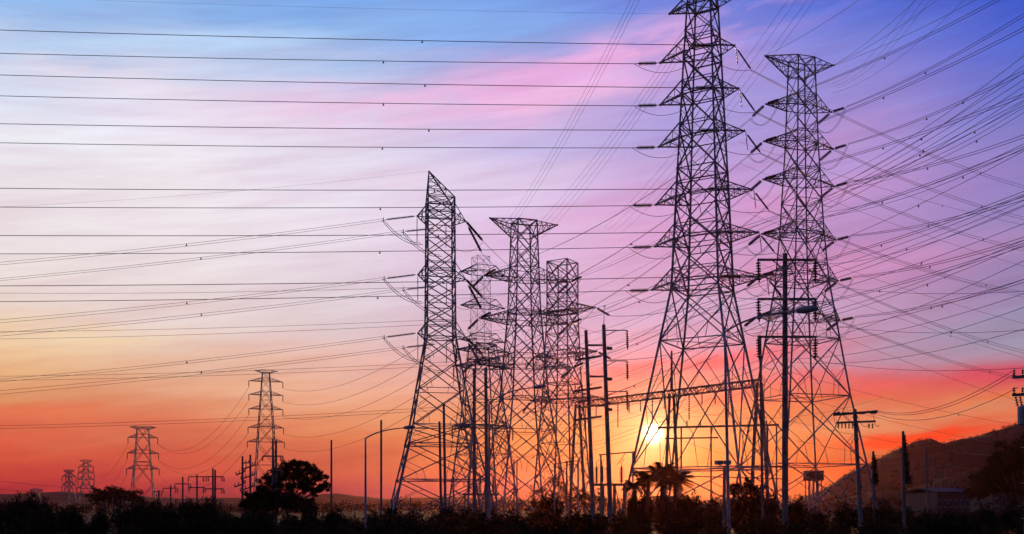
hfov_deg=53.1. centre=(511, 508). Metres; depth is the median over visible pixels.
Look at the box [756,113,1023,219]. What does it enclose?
power line
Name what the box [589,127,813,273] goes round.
power line
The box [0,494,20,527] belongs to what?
shrub
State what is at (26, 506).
shrub
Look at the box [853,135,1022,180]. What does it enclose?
power line
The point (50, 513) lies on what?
shrub
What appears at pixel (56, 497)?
mountain ridge
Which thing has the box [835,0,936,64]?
power line
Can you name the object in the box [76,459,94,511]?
transmission tower
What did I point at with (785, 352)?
utility pole
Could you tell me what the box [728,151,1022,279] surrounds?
power line
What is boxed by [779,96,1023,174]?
power line
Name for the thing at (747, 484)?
tree
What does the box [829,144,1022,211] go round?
power line
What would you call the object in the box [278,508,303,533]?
shrub
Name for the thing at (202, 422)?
power line
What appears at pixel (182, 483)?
utility pole
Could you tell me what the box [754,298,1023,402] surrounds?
power line
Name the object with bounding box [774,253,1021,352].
power line
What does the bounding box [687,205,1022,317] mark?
power line
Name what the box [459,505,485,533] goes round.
shrub
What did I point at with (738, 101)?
power line
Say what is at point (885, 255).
power line
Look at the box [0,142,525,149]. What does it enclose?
power line
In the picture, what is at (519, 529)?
shrub
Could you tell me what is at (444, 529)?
shrub
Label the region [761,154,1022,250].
power line
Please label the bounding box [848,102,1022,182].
power line
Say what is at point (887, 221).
power line
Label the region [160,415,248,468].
power line
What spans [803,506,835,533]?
shrub
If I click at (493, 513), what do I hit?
shrub
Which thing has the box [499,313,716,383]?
power line
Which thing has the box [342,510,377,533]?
shrub
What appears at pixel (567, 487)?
utility pole
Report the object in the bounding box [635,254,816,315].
power line
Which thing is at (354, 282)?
power line
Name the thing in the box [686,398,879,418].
power line
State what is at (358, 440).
power line
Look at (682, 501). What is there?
shrub
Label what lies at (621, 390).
power line
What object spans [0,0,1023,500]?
sky
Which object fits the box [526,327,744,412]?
power line
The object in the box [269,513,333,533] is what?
shrub
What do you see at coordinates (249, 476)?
utility pole
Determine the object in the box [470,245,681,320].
power line
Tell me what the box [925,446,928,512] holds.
utility pole
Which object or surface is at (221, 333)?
power line
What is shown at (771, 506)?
shrub
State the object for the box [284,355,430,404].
power line
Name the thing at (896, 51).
power line
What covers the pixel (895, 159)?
power line
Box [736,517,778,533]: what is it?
shrub
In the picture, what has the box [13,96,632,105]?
power line
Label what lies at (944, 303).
power line
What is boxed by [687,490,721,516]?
shrub
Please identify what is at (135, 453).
transmission tower
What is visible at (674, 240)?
transmission tower
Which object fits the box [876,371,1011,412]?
power line
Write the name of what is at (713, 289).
power line
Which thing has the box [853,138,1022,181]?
power line
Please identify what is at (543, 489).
tree
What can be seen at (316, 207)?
power line
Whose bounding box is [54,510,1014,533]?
ground
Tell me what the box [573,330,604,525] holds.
utility pole
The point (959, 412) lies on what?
power line
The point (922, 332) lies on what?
power line
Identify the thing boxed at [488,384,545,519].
street lamp
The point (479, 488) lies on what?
circuit breaker
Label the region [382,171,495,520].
transmission tower
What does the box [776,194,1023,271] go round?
power line
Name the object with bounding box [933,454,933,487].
utility pole
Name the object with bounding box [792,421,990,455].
power line
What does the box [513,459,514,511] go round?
utility pole
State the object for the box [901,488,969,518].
warehouse
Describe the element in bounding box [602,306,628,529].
utility pole
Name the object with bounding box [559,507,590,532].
shrub
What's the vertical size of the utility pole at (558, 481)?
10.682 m
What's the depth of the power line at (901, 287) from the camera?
239.20 m
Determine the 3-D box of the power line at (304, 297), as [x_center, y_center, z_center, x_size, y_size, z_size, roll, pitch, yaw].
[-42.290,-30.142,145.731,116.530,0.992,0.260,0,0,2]
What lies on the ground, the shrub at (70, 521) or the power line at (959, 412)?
the shrub at (70, 521)
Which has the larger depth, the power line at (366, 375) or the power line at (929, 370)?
the power line at (366, 375)
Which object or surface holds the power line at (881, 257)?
attached to the transmission tower at (775, 177)
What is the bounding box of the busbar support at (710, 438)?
[635,420,781,507]
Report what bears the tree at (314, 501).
on the ground
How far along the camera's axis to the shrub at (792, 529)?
57.70 m
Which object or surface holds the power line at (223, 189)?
attached to the transmission tower at (674, 240)
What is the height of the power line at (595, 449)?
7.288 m
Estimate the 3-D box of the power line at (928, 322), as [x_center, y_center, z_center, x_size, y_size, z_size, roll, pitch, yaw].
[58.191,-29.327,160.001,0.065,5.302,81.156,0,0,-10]
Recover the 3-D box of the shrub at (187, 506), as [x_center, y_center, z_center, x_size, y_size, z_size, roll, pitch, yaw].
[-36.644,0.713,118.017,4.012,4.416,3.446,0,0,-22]
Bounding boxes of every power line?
[0,53,633,63]
[0,123,699,131]
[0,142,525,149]
[0,188,707,192]
[0,230,402,278]
[0,231,712,236]
[0,290,625,301]
[0,319,445,331]
[0,346,402,390]
[0,365,448,380]
[0,410,431,428]
[1,232,402,280]
[1,277,383,319]
[1,338,383,381]
[2,221,379,264]
[2,280,378,322]
[2,288,402,332]
[4,30,682,44]
[4,290,403,335]
[5,336,381,378]
[6,218,383,261]
[6,348,403,393]
[6,407,434,425]
[7,75,693,87]
[7,171,424,206]
[12,276,720,285]
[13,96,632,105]
[18,323,447,338]
[22,205,628,209]
[40,247,628,253]
[49,361,454,375]
[52,287,413,293]
[103,0,647,13]
[159,387,248,450]
[160,402,247,453]
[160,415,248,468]
[163,434,247,474]
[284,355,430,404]
[284,371,429,418]
[286,346,420,390]
[287,386,430,436]
[287,402,430,451]
[459,426,639,457]
[460,264,710,333]
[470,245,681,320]
[476,355,717,418]
[477,289,706,354]
[483,368,601,419]
[484,242,593,312]
[484,299,580,354]
[484,312,583,373]
[486,194,745,356]
[487,307,716,368]
[495,193,748,353]
[496,156,746,310]
[496,267,597,332]
[498,0,630,233]
[498,390,708,433]
[499,283,757,384]
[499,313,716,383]
[500,120,747,267]
[503,15,627,232]
[504,119,750,266]
[507,334,716,397]
[508,1,638,231]
[512,361,755,457]
[513,156,748,304]
[516,324,753,418]
[523,327,742,412]
[524,421,670,457]
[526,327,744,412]
[530,359,709,408]
[531,3,701,230]
[533,398,709,454]
[537,246,746,325]
[538,5,709,235]
[548,9,702,218]
[553,246,748,324]
[559,289,742,365]
[562,6,713,216]
[571,289,744,363]
[584,162,817,317]
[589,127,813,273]
[590,165,815,315]
[594,202,815,358]
[598,126,816,270]
[608,0,787,223]
[608,200,819,352]
[610,2,794,228]
[613,293,821,359]
[615,2,805,230]
[617,332,823,404]
[625,1,813,229]
[628,294,821,359]
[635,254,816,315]
[639,252,821,315]
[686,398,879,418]
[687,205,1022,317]
[693,200,1023,310]
[708,196,1022,296]
[718,223,1023,312]
[720,79,1023,245]
[723,76,1018,239]
[723,86,1023,249]
[726,241,1021,333]
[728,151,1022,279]
[732,100,1023,229]
[732,245,1022,336]
[735,94,1022,250]
[739,105,1022,230]
[740,163,1021,265]
[741,142,1020,224]
[748,213,1020,296]
[751,71,1021,187]
[752,70,1023,185]
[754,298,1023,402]
[756,112,1021,216]
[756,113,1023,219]
[761,153,1019,247]
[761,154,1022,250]
[761,264,1022,357]
[764,238,1020,322]
[764,261,1022,353]
[765,0,858,55]
[768,211,1020,293]
[769,210,1023,291]
[769,387,1019,447]
[772,246,1023,312]
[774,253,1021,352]
[775,191,1023,270]
[775,243,1023,310]
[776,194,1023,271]
[776,253,1023,350]
[777,146,1023,228]
[778,27,1023,135]
[778,149,1023,229]
[778,280,1021,333]
[779,30,1023,136]
[779,93,1023,173]
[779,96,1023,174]
[782,0,993,97]
[782,0,999,98]
[782,296,1010,375]
[789,300,1023,380]
[789,371,1021,425]
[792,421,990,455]
[796,440,1021,472]
[797,329,1023,363]
[798,293,1023,344]
[799,307,1023,358]
[815,283,1019,293]
[815,322,1021,332]
[815,360,1017,370]
[823,65,1023,190]
[828,56,1022,181]
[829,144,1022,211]
[831,148,1023,215]
[833,206,1023,263]
[834,0,974,65]
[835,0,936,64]
[835,0,963,92]
[836,0,915,63]
[836,2,921,85]
[837,0,929,87]
[848,13,1023,105]
[848,16,1023,106]
[848,70,1023,143]
[848,73,1023,144]
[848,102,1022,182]
[850,107,1023,185]
[851,112,1023,188]
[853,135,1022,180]
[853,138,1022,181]
[853,237,1022,276]
[853,240,1023,277]
[855,282,1023,317]
[856,197,1022,234]
[857,200,1022,235]
[860,279,1023,315]
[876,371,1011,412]
[876,375,1011,414]
[877,387,1017,419]
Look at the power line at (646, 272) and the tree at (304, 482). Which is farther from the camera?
the power line at (646, 272)
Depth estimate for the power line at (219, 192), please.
156.35 m
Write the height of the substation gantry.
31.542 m
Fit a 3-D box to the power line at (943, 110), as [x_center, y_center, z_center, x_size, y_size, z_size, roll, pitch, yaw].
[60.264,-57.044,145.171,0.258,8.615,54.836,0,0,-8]
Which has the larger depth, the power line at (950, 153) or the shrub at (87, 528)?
the power line at (950, 153)
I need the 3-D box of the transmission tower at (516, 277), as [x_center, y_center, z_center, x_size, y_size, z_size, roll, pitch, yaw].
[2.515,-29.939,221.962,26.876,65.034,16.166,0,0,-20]
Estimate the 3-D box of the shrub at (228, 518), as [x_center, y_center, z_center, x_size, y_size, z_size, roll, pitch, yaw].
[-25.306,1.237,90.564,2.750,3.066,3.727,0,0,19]
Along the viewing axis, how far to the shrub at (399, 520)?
90.12 m
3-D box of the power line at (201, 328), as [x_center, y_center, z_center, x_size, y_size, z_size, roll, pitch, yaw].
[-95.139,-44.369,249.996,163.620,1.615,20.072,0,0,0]
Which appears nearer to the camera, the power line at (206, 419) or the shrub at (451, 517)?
the shrub at (451, 517)
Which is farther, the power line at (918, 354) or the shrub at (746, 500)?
the power line at (918, 354)
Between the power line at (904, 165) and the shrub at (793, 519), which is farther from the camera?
the power line at (904, 165)
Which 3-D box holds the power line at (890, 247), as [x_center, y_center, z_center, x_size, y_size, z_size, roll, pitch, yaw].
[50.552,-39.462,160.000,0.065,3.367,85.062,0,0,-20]
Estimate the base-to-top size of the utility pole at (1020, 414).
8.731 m
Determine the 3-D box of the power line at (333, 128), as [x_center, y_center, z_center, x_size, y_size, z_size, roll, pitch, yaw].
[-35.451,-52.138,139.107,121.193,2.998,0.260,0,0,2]
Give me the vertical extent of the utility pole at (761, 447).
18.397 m
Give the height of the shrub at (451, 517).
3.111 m
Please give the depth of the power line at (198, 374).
156.77 m
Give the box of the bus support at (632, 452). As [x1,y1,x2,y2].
[554,451,634,516]
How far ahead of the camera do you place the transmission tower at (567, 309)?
243.99 m
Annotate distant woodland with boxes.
[0,495,824,513]
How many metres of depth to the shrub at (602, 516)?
82.74 m
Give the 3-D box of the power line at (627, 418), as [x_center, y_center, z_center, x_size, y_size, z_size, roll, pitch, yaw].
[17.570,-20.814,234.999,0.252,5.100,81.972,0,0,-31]
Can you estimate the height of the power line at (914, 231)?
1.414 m
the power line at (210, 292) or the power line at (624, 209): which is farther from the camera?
the power line at (210, 292)
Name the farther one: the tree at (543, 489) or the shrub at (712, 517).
the tree at (543, 489)
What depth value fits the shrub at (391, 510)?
99.83 m
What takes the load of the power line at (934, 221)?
attached to the transmission tower at (775, 177)
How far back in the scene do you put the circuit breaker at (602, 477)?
104.35 m
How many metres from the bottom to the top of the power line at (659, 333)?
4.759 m
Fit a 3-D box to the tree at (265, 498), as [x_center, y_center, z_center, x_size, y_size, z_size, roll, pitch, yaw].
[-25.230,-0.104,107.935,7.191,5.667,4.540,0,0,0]
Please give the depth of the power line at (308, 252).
145.07 m
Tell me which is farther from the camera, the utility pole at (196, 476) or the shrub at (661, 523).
the utility pole at (196, 476)
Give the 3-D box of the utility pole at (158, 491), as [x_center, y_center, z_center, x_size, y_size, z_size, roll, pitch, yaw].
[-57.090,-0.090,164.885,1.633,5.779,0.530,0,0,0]
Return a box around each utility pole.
[152,490,161,501]
[162,485,178,506]
[174,477,190,506]
[188,475,208,502]
[202,468,224,504]
[234,456,248,515]
[240,455,254,513]
[261,439,283,525]
[330,440,331,510]
[380,420,381,514]
[438,421,441,510]
[443,403,446,508]
[453,477,453,513]
[473,369,475,511]
[484,367,487,519]
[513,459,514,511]
[516,459,517,513]
[558,455,559,507]
[566,461,567,515]
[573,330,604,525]
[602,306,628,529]
[756,253,817,528]
[759,335,763,519]
[766,424,768,497]
[833,409,878,530]
[870,451,879,517]
[901,431,912,527]
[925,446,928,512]
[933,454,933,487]
[940,462,955,487]
[1012,369,1023,518]
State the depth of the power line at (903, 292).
146.68 m
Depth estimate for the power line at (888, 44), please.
169.20 m
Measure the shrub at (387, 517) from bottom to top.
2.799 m
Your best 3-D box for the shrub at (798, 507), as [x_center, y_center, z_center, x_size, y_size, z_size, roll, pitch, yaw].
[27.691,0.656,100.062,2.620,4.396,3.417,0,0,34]
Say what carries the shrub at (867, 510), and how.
on the ground
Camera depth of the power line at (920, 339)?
150.22 m
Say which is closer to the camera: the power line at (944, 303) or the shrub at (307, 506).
the shrub at (307, 506)
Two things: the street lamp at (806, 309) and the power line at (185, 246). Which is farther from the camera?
the power line at (185, 246)
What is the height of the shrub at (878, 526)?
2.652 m
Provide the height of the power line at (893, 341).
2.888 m
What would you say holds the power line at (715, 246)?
attached to the transmission tower at (775, 177)
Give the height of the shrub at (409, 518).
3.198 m
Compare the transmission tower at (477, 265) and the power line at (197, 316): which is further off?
the transmission tower at (477, 265)
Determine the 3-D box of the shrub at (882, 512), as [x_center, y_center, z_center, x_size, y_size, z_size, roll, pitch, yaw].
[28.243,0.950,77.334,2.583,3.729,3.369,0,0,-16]
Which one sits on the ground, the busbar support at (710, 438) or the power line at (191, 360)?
the busbar support at (710, 438)
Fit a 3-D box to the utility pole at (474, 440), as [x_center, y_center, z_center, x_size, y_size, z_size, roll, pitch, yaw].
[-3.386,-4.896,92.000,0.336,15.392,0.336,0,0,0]
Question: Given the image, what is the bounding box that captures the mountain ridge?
[0,491,796,509]
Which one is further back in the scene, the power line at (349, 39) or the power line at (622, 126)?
the power line at (622, 126)
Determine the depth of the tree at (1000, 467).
189.04 m
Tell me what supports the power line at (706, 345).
attached to the transmission tower at (567, 309)
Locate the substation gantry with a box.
[568,351,769,517]
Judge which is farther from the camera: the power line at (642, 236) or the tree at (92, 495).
the tree at (92, 495)
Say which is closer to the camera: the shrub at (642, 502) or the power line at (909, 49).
the shrub at (642, 502)
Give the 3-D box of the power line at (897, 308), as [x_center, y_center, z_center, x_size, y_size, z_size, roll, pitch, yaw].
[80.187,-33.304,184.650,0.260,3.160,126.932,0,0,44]
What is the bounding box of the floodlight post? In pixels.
[714,460,730,527]
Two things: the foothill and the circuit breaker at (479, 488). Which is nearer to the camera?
the circuit breaker at (479, 488)
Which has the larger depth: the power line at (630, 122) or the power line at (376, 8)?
the power line at (630, 122)
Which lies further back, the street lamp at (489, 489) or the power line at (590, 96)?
the power line at (590, 96)
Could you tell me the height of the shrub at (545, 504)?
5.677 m
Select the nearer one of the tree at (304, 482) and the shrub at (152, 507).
the shrub at (152, 507)
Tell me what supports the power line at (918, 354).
attached to the transmission tower at (775, 177)
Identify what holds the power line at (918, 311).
attached to the transmission tower at (775, 177)
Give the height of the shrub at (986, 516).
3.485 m
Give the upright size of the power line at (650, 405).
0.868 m
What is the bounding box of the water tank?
[803,470,823,515]
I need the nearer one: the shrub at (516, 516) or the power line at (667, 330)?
the shrub at (516, 516)
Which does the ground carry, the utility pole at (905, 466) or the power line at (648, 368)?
the utility pole at (905, 466)
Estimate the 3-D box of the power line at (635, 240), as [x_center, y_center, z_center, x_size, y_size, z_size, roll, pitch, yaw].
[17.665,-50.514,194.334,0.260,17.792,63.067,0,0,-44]
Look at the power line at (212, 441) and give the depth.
468.20 m
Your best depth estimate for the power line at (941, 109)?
143.00 m
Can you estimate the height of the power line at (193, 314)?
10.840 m
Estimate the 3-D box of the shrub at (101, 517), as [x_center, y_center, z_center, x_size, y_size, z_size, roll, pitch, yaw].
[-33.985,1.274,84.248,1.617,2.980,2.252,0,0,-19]
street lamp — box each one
[364,425,414,529]
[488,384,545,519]
[724,305,817,533]
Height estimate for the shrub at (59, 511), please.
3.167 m
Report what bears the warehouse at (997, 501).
on the ground
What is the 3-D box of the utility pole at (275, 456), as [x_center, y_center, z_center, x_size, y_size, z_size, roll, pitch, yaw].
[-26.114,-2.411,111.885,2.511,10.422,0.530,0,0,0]
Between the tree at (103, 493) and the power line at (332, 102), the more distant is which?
the tree at (103, 493)
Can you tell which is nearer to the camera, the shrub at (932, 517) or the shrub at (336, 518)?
the shrub at (932, 517)
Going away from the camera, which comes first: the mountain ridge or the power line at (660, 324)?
the power line at (660, 324)
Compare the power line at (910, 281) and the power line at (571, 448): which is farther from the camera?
the power line at (571, 448)
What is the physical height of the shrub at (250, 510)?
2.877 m
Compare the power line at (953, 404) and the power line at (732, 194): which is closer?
the power line at (953, 404)
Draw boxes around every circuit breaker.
[462,469,498,512]
[594,459,627,515]
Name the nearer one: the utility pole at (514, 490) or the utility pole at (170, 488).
the utility pole at (514, 490)
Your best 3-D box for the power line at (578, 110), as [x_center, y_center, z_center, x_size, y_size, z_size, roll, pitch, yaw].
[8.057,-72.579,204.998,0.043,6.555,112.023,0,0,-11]
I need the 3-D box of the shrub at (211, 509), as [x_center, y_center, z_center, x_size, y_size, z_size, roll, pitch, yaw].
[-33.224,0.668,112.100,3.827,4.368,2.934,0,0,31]
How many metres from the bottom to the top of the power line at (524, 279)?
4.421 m
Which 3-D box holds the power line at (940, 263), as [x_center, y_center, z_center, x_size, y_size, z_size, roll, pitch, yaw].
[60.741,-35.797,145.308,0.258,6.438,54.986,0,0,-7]
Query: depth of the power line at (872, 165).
163.65 m
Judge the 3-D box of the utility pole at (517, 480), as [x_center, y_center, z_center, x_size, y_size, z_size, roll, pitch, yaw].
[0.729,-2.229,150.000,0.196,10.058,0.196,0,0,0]
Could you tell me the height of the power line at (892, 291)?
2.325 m
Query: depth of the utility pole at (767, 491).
119.92 m
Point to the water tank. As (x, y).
(811, 475)
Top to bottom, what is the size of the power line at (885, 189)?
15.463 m
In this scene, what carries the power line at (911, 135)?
attached to the transmission tower at (775, 177)
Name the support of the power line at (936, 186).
attached to the transmission tower at (775, 177)
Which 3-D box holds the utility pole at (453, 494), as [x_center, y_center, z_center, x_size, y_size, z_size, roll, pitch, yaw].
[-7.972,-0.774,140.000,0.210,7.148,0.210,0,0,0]
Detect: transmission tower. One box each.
[29,488,43,501]
[60,469,76,506]
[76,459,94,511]
[126,426,159,504]
[247,369,284,514]
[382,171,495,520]
[442,255,523,514]
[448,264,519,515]
[461,217,584,517]
[522,258,611,517]
[621,0,781,523]
[732,54,877,520]
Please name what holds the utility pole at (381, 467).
on the ground
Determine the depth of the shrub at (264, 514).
92.47 m
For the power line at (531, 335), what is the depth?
190.89 m
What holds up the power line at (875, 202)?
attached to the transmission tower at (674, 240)
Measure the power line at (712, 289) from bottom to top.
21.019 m
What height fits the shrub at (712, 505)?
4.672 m
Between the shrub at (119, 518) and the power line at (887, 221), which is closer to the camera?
the shrub at (119, 518)
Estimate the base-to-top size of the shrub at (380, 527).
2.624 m
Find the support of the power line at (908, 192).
attached to the transmission tower at (775, 177)
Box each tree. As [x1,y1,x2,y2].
[84,485,117,512]
[93,485,132,513]
[110,489,145,506]
[237,481,305,519]
[255,459,329,515]
[297,496,318,512]
[526,468,576,510]
[568,486,612,512]
[622,480,642,508]
[626,467,668,515]
[641,462,676,516]
[650,468,695,513]
[730,477,766,498]
[963,434,1023,509]
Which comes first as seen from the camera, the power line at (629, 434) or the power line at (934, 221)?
the power line at (934, 221)
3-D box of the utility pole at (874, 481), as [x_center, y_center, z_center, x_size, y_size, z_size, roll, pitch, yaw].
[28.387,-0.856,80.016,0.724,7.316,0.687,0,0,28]
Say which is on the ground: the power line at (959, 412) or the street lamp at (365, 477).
the street lamp at (365, 477)
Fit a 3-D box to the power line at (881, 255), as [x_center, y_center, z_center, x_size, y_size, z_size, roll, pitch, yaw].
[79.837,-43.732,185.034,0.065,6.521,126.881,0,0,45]
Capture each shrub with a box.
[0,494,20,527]
[11,490,41,522]
[32,505,59,526]
[33,495,51,514]
[56,504,85,533]
[56,506,68,522]
[74,517,108,533]
[90,507,109,532]
[107,502,151,533]
[130,497,145,513]
[143,500,161,515]
[144,494,177,517]
[176,496,204,527]
[199,495,221,528]
[213,507,238,533]
[237,508,255,527]
[240,507,273,531]
[243,516,281,533]
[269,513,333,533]
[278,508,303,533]
[295,511,318,532]
[300,498,316,520]
[319,506,348,529]
[326,519,362,533]
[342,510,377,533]
[355,512,399,533]
[361,508,400,533]
[383,505,400,517]
[387,512,406,532]
[398,517,433,533]
[399,504,449,530]
[425,511,479,533]
[435,505,469,530]
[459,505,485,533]
[469,512,506,533]
[476,506,508,522]
[495,513,537,533]
[498,508,536,531]
[527,508,555,533]
[532,508,564,531]
[535,516,580,533]
[536,490,565,514]
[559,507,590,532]
[578,513,621,533]
[587,508,606,522]
[602,508,626,533]
[620,514,654,533]
[621,504,653,529]
[626,487,638,532]
[637,487,655,521]
[651,506,683,533]
[655,489,672,521]
[677,489,691,516]
[680,510,710,533]
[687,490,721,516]
[696,515,731,533]
[699,508,726,529]
[705,490,733,532]
[726,486,766,522]
[731,505,760,533]
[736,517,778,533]
[755,492,770,504]
[758,512,781,529]
[760,488,781,521]
[772,515,811,533]
[774,511,812,532]
[788,493,808,517]
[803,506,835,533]
[816,514,851,533]
[832,500,858,532]
[850,511,903,533]
[856,501,876,530]
[870,497,901,529]
[882,514,943,533]
[895,500,940,530]
[923,505,961,525]
[965,501,1002,530]
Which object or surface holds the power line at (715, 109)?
attached to the transmission tower at (775, 177)
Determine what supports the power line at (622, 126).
attached to the transmission tower at (674, 240)
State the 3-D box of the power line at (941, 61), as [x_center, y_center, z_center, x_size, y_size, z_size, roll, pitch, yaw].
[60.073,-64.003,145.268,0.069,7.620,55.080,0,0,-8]
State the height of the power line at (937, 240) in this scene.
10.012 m
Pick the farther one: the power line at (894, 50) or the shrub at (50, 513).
the power line at (894, 50)
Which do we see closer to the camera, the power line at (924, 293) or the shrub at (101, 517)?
the power line at (924, 293)
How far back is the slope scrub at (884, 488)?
421.87 m
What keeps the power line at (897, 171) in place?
attached to the transmission tower at (775, 177)
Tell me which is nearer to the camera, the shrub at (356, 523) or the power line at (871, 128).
the shrub at (356, 523)
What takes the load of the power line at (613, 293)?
attached to the transmission tower at (516, 277)
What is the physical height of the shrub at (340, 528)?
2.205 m
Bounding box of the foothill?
[781,466,1023,515]
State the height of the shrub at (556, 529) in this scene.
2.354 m
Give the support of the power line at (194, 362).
attached to the transmission tower at (425, 326)
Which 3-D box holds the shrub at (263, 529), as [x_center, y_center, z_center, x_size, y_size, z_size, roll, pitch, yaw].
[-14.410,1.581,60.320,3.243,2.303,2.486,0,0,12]
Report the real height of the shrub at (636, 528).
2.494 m
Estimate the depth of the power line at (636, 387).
218.14 m
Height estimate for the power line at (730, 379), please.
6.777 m
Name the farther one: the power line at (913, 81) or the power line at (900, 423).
the power line at (900, 423)
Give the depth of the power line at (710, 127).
191.86 m
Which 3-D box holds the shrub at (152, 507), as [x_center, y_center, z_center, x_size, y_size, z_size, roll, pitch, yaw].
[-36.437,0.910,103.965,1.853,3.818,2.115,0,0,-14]
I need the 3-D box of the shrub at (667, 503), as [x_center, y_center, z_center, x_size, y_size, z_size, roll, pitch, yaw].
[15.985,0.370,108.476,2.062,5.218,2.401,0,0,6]
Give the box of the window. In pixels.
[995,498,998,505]
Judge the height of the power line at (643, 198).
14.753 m
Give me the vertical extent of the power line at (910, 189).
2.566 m
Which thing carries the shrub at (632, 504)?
on the ground
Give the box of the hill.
[778,425,1023,511]
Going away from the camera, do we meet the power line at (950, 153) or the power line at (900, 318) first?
the power line at (950, 153)
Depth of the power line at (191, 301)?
155.71 m
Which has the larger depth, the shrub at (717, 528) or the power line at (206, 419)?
the power line at (206, 419)
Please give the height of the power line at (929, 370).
3.659 m
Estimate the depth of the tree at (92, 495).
379.39 m
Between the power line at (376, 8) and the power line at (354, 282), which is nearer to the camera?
the power line at (354, 282)
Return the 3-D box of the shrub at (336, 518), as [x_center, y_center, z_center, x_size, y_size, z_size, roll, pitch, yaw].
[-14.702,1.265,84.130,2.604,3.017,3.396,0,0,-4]
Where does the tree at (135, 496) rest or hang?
on the ground
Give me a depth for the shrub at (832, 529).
55.75 m
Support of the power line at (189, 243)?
attached to the transmission tower at (425, 326)
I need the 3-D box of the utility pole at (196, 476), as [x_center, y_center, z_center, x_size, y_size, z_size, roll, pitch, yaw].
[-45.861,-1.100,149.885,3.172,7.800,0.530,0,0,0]
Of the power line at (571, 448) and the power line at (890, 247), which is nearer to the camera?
the power line at (890, 247)
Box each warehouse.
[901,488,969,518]
[962,486,1023,518]
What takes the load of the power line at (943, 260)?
attached to the transmission tower at (775, 177)
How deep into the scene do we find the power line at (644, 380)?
202.10 m
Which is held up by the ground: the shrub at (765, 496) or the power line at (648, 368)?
the shrub at (765, 496)
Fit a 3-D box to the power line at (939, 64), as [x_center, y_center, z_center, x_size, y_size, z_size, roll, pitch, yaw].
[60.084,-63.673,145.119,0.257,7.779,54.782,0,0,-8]
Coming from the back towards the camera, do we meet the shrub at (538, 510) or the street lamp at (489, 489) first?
the shrub at (538, 510)
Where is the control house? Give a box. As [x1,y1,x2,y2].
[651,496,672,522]
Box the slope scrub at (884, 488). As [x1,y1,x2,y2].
[806,461,1010,510]
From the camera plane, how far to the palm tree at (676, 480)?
95.73 m
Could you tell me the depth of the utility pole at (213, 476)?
129.89 m
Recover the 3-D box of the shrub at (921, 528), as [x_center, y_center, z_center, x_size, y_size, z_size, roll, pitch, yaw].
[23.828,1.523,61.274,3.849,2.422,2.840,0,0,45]
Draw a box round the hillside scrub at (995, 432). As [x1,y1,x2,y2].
[780,421,1022,507]
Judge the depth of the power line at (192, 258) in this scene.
156.76 m
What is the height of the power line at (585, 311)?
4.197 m
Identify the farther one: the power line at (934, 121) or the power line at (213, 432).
the power line at (213, 432)
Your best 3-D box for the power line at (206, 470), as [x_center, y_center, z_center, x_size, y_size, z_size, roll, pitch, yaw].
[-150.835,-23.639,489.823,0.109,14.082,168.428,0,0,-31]
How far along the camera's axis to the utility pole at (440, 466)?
99.89 m
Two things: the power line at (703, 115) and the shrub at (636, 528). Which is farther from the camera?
the power line at (703, 115)
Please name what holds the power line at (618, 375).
attached to the transmission tower at (567, 309)
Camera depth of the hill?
600.69 m
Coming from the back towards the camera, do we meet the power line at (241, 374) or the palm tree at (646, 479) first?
the power line at (241, 374)
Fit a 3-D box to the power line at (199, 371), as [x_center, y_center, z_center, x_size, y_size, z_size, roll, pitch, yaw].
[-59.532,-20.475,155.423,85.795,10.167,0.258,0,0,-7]
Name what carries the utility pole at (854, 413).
on the ground
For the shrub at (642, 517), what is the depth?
76.69 m
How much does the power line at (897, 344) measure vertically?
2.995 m
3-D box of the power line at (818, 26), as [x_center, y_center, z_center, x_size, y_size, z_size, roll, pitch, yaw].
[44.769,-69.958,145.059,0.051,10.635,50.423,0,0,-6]
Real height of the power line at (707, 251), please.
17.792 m
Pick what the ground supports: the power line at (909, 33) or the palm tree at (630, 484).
the palm tree at (630, 484)
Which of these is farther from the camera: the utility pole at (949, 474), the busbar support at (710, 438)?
the utility pole at (949, 474)
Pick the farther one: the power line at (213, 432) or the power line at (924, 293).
the power line at (213, 432)
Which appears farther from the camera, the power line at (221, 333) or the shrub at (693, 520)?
the power line at (221, 333)
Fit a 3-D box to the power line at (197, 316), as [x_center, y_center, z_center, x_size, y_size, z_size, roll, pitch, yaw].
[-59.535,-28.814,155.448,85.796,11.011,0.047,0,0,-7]
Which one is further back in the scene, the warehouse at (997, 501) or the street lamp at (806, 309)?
the warehouse at (997, 501)
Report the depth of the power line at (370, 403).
277.65 m
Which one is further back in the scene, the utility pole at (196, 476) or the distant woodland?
the distant woodland
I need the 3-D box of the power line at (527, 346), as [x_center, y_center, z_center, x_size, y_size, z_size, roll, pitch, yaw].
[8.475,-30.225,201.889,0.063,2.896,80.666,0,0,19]
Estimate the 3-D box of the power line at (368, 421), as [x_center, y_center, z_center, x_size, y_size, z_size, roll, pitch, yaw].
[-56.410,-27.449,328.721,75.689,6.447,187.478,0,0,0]
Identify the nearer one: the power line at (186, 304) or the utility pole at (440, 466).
the utility pole at (440, 466)
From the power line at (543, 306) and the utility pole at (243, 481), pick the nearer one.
the utility pole at (243, 481)
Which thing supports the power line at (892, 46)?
attached to the transmission tower at (775, 177)
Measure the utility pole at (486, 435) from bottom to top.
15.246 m
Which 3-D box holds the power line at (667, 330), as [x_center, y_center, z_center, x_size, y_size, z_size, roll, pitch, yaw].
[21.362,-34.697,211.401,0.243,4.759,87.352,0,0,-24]
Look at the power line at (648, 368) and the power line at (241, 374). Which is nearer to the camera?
the power line at (648, 368)
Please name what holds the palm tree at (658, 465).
on the ground
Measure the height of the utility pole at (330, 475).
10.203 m

